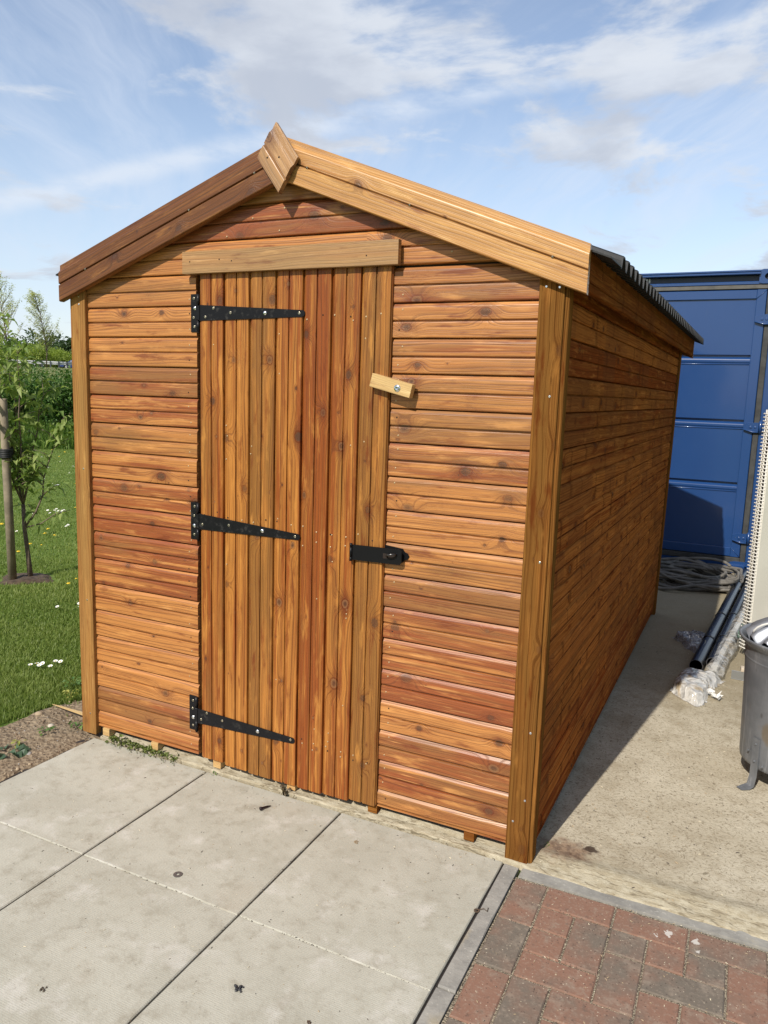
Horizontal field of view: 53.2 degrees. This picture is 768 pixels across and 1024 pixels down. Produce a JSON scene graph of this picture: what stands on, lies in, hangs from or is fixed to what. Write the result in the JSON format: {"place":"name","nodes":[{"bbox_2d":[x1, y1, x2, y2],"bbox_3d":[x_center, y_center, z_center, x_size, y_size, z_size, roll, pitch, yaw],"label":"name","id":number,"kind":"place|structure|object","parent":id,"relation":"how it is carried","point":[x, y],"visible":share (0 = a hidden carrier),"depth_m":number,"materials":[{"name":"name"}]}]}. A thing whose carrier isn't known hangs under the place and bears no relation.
{"place":"outdoors","nodes":[
{"label":"outdoors","id":0,"kind":"place"},
{"bbox_2d":[0,366,71,400],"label":"verge grass","id":1,"kind":"structure","parent":0,"point":[47,368],"depth_m":61.15,"materials":[{"name":"green plant"}]},
{"bbox_2d":[0,404,74,448],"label":"tall grass","id":2,"kind":"structure","parent":0,"point":[40,435],"depth_m":17.71,"materials":[{"name":"green plant"}]},
{"bbox_2d":[0,448,81,724],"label":"grass","id":3,"kind":"structure","parent":0,"point":[55,695],"depth_m":4.92,"materials":[{"name":"green plant"}]},
{"bbox_2d":[0,700,102,781],"bbox_3d":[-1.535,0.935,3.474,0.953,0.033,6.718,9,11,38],"label":"soil","id":4,"kind":"structure","parent":0,"point":[29,735],"depth_m":3.28,"materials":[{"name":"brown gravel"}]},
{"bbox_2d":[0,743,29,759],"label":"weed","id":5,"kind":"object","parent":4,"relation":"on","point":[23,749],"visible":1,"depth_m":3.12,"materials":[{"name":"green plant"}]},
{"bbox_2d":[10,739,24,748],"bbox_3d":[-1.518,0.956,3.187,0.062,0.036,0.059,6,10,25],"label":"weed","id":6,"kind":"object","parent":4,"relation":"on","point":[18,742],"visible":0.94,"depth_m":3.18,"materials":[{"name":"yellow plant"}]},
{"bbox_2d":[37,726,54,735],"bbox_3d":[-1.456,0.937,3.311,0.085,0.040,0.082,-3,10,-30],"label":"weed","id":7,"kind":"object","parent":4,"relation":"on","point":[52,727],"visible":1,"depth_m":3.29,"materials":[{"name":"green plant"}]},
{"bbox_2d":[52,704,82,715],"bbox_3d":[-1.398,0.903,3.473,0.345,0.022,0.017,7,10,32],"label":"wood splinter","id":8,"kind":"object","parent":4,"relation":"on","point":[73,710],"visible":0.55,"depth_m":3.49,"materials":[{"name":"brown wood"}]},
{"bbox_2d":[68,721,82,729],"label":"weed","id":9,"kind":"object","parent":4,"relation":"on","point":[79,727],"visible":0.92,"depth_m":3.36,"materials":[{"name":"green plant"}]},
{"bbox_2d":[0,738,503,1023],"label":"pavement","id":10,"kind":"structure","parent":0,"point":[128,972],"depth_m":2.26,"materials":[{"name":"grey concrete"}]},
{"bbox_2d":[105,733,178,765],"bbox_3d":[-0.995,0.970,3.163,0.392,0.039,0.078,6,10,25],"label":"creeping weed","id":11,"kind":"object","parent":10,"relation":"on","point":[131,745],"visible":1,"depth_m":3.17,"materials":[{"name":"green plant"}]},
{"bbox_2d":[173,871,181,876],"bbox_3d":[-0.639,1.122,2.376,0.028,0.001,0.028,6,10,25],"label":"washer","id":12,"kind":"object","parent":10,"relation":"on","point":[177,872],"visible":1,"depth_m":2.37,"materials":[{"name":"grey metal"}]},
{"bbox_2d":[234,984,243,992],"bbox_3d":[-0.368,1.199,1.932,0.029,0.004,0.024,4,9,11],"label":"dark lump","id":13,"kind":"object","parent":10,"relation":"on","point":[238,988],"visible":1,"depth_m":1.93,"materials":[{"name":"black"}]},
{"bbox_2d":[7,760,493,1023],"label":"joint grit","id":14,"kind":"object","parent":10,"relation":"on","point":[216,906],"visible":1,"depth_m":2.34,"materials":[{"name":"brown"}]},
{"bbox_2d":[280,784,290,796],"bbox_3d":[-0.371,1.050,2.875,0.052,0.048,0.046,6,10,25],"label":"weed","id":15,"kind":"object","parent":10,"relation":"on","point":[282,786],"visible":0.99,"depth_m":2.87,"materials":[{"name":"green plant"}]},
{"bbox_2d":[0,367,520,987],"bbox_3d":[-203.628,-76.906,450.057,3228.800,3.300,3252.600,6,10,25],"label":"ground","id":16,"kind":"structure","parent":0,"point":[62,503],"depth_m":7.25,"materials":[{"name":"green plant"}]},
{"bbox_2d":[0,274,22,359],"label":"windswept tree","id":17,"kind":"object","parent":16,"relation":"on","point":[9,306],"visible":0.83,"depth_m":92.80,"materials":[{"name":"green plant"}]},
{"bbox_2d":[0,369,41,423],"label":"bramble bush","id":18,"kind":"object","parent":16,"relation":"on","point":[8,398],"visible":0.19,"depth_m":18.58,"materials":[{"name":"green plant"}]},
{"bbox_2d":[1,334,43,365],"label":"skyline tree","id":19,"kind":"object","parent":16,"relation":"on","point":[29,336],"visible":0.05,"depth_m":177.47,"materials":[{"name":"green plant"}]},
{"bbox_2d":[12,346,35,365],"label":"scrub bush","id":20,"kind":"object","parent":16,"relation":"on","point":[13,357],"visible":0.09,"depth_m":115.42,"materials":[{"name":"green plant"}]},
{"bbox_2d":[0,573,54,584],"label":"planting soil","id":21,"kind":"structure","parent":16,"relation":"on","point":[25,578],"depth_m":5.87,"materials":[{"name":"brown soil"}]},
{"bbox_2d":[0,398,16,579],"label":"tree stake","id":22,"kind":"object","parent":21,"relation":"on","point":[9,518],"visible":0.83,"depth_m":5.74,"materials":[{"name":"brown wood"}]},
{"bbox_2d":[0,447,13,458],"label":"tree tie","id":23,"kind":"object","parent":22,"relation":"attached to","point":[6,453],"visible":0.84,"depth_m":5.68,"materials":[{"name":"black rubber"}]},
{"bbox_2d":[0,312,74,575],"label":"young fruit tree","id":24,"kind":"object","parent":21,"relation":"on","point":[20,483],"visible":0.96,"depth_m":5.82,"materials":[{"name":"green plant"}]},
{"bbox_2d":[1,366,63,427],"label":"bramble bush","id":25,"kind":"object","parent":16,"relation":"on","point":[47,417],"visible":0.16,"depth_m":18.49,"materials":[{"name":"green plant"}]},
{"bbox_2d":[14,346,50,366],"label":"scrub bush","id":26,"kind":"object","parent":16,"relation":"on","point":[34,356],"visible":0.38,"depth_m":115.30,"materials":[{"name":"green plant"}]},
{"bbox_2d":[0,359,71,367],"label":"crash barrier","id":27,"kind":"object","parent":16,"relation":"on","point":[58,363],"visible":0.13,"depth_m":102.05,"materials":[{"name":"white metal"}]},
{"bbox_2d":[23,289,60,366],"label":"windswept tree","id":28,"kind":"object","parent":16,"relation":"on","point":[36,308],"visible":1,"depth_m":98.06,"materials":[{"name":"green plant"}]},
{"bbox_2d":[11,363,73,424],"bbox_3d":[-7.819,-2.595,18.977,2.294,2.143,2.298,1,9,-8],"label":"bramble bush","id":29,"kind":"object","parent":16,"relation":"on","point":[59,396],"visible":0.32,"depth_m":18.39,"materials":[{"name":"green plant"}]},
{"bbox_2d":[25,341,64,366],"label":"scrub bush","id":30,"kind":"object","parent":16,"relation":"on","point":[40,351],"visible":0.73,"depth_m":114.57,"materials":[{"name":"green plant"}]},
{"bbox_2d":[21,327,68,367],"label":"skyline tree","id":31,"kind":"object","parent":16,"relation":"on","point":[33,335],"visible":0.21,"depth_m":166.09,"materials":[{"name":"green plant"}]},
{"bbox_2d":[47,349,71,367],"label":"scrub bush","id":32,"kind":"object","parent":16,"relation":"on","point":[70,359],"visible":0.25,"depth_m":118.53,"materials":[{"name":"green plant"}]},
{"bbox_2d":[50,337,71,355],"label":"skyline tree","id":33,"kind":"object","parent":16,"relation":"on","point":[64,346],"visible":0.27,"depth_m":153.23,"materials":[{"name":"green plant"}]},
{"bbox_2d":[57,375,73,417],"bbox_3d":[-7.349,-2.659,19.357,1.646,2.176,2.395,-1,9,-20],"label":"bramble bush","id":34,"kind":"object","parent":16,"relation":"on","point":[69,381],"visible":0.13,"depth_m":18.49,"materials":[{"name":"green plant"}]},
{"bbox_2d":[63,689,79,698],"bbox_3d":[-1.499,0.873,3.666,0.078,0.052,0.071,6,10,25],"label":"weed","id":35,"kind":"object","parent":16,"relation":"on","point":[71,692],"visible":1,"depth_m":3.67,"materials":[{"name":"yellow plant"}]},
{"bbox_2d":[62,675,81,686],"bbox_3d":[-1.540,0.846,3.841,0.100,0.050,0.104,4,9,14],"label":"weed","id":36,"kind":"object","parent":16,"relation":"on","point":[76,681],"visible":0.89,"depth_m":3.83,"materials":[{"name":"green plant"}]},
{"bbox_2d":[416,864,767,1023],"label":"kerb edging","id":37,"kind":"object","parent":16,"relation":"on","point":[442,997],"visible":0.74,"depth_m":2.21,"materials":[{"name":"grey concrete"}]},
{"bbox_2d":[474,908,487,912],"bbox_3d":[0.287,1.169,2.253,0.047,0.005,0.018,0,9,-10],"label":"wire ring","id":38,"kind":"object","parent":37,"relation":"on","point":[479,910],"visible":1,"depth_m":2.25,"materials":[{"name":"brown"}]},
{"bbox_2d":[0,0,767,365],"label":"sky","id":39,"kind":"structure","parent":0,"point":[635,130],"materials":[{"name":"blue"}]},
{"bbox_2d":[100,499,767,940],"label":"concrete apron","id":40,"kind":"object","parent":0,"point":[610,817],"visible":0.38,"depth_m":2.87,"materials":[{"name":"beige concrete"}]},
{"bbox_2d":[56,122,703,863],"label":"garden shed","id":41,"kind":"structure","parent":40,"relation":"on","point":[372,474],"depth_m":2.66,"materials":[{"name":"brown wood"}]},
{"bbox_2d":[189,266,408,805],"bbox_3d":[-0.337,0.101,2.733,0.926,1.857,0.063,6,10,25],"label":"door","id":42,"kind":"structure","parent":41,"relation":"in","point":[292,520],"depth_m":2.72,"materials":[{"name":"brown wood"}]},
{"bbox_2d":[540,643,764,919],"bbox_3d":[1.465,1.012,3.442,0.922,0.002,2.601,6,10,25],"label":"apron grit","id":43,"kind":"object","parent":40,"relation":"on","point":[660,775],"visible":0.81,"depth_m":2.97,"materials":[{"name":"brown"}]},
{"bbox_2d":[671,630,705,652],"bbox_3d":[1.953,0.796,4.784,0.238,0.046,0.393,1,9,-3],"label":"plastic sheet","id":44,"kind":"object","parent":40,"relation":"on","point":[687,636],"visible":0.73,"depth_m":4.79,"materials":[{"name":"grey plastic"}]},
{"bbox_2d":[670,667,724,706],"bbox_3d":[1.622,0.891,4.017,0.212,0.072,0.475,8,11,36],"label":"plastic bag","id":45,"kind":"object","parent":40,"relation":"on","point":[691,685],"visible":0.98,"depth_m":3.94,"materials":[{"name":"white plastic"}]},
{"bbox_2d":[658,557,743,591],"bbox_3d":[2.544,0.508,6.430,0.863,0.150,0.947,6,10,25],"label":"hose heap","id":46,"kind":"object","parent":40,"relation":"on","point":[674,574],"visible":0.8,"depth_m":6.26,"materials":[{"name":"grey rubber"}]},
{"bbox_2d":[642,269,767,572],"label":"shipping container","id":47,"kind":"object","parent":40,"relation":"on","point":[722,404],"visible":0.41,"depth_m":6.74,"materials":[{"name":"metal"}]},
{"bbox_2d":[659,289,767,556],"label":"door leaf","id":48,"kind":"structure","parent":47,"relation":"in","point":[717,391],"depth_m":6.76,"materials":[{"name":"paint"}]},
{"bbox_2d":[707,688,722,699],"bbox_3d":[1.690,0.931,3.912,0.078,0.037,0.118,2,9,-1],"label":"paper scrap","id":49,"kind":"object","parent":40,"relation":"on","point":[718,696],"visible":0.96,"depth_m":3.91,"materials":[{"name":"white paper"}]},
{"bbox_2d":[689,568,748,669],"bbox_3d":[2.443,0.693,5.491,0.076,0.076,2.822,7,10,29],"label":"drain pipe","id":50,"kind":"object","parent":40,"relation":"on","point":[703,651],"visible":0.81,"depth_m":4.92,"materials":[{"name":"black plastic"}]},
{"bbox_2d":[707,603,744,677],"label":"wrapped trim","id":51,"kind":"structure","parent":40,"relation":"on","point":[729,639],"depth_m":4.57,"materials":[{"name":"white plastic"}]},
{"bbox_2d":[706,577,747,667],"bbox_3d":[2.537,0.697,5.510,0.068,0.068,2.707,7,10,29],"label":"drain pipe","id":52,"kind":"object","parent":40,"relation":"on","point":[732,616],"visible":0.57,"depth_m":5.01,"materials":[{"name":"grey plastic"}]},
{"bbox_2d":[731,670,743,680],"bbox_3d":[1.968,0.891,4.184,0.130,0.048,0.055,7,10,31],"label":"paper scrap","id":53,"kind":"object","parent":40,"relation":"on","point":[737,675],"visible":0.48,"depth_m":4.18,"materials":[{"name":"white paper"}]},
{"bbox_2d":[736,617,767,789],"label":"garden incinerator","id":54,"kind":"object","parent":40,"relation":"on","point":[753,746],"visible":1,"depth_m":2.99,"materials":[{"name":"metal"}]},
{"bbox_2d":[739,410,767,648],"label":"panel radiator","id":55,"kind":"object","parent":40,"relation":"on","point":[756,603],"visible":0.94,"depth_m":4.47,"materials":[{"name":"beige metal"}]},
{"bbox_2d":[441,877,767,1023],"bbox_3d":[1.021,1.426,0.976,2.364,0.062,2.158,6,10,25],"label":"block paving","id":56,"kind":"structure","parent":0,"point":[523,1001],"depth_m":2.03,"materials":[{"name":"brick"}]},
{"bbox_2d":[451,884,761,1023],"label":"paving grit","id":57,"kind":"object","parent":56,"relation":"on","point":[607,977],"visible":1,"depth_m":2.03,"materials":[{"name":"beige"}]}
]}

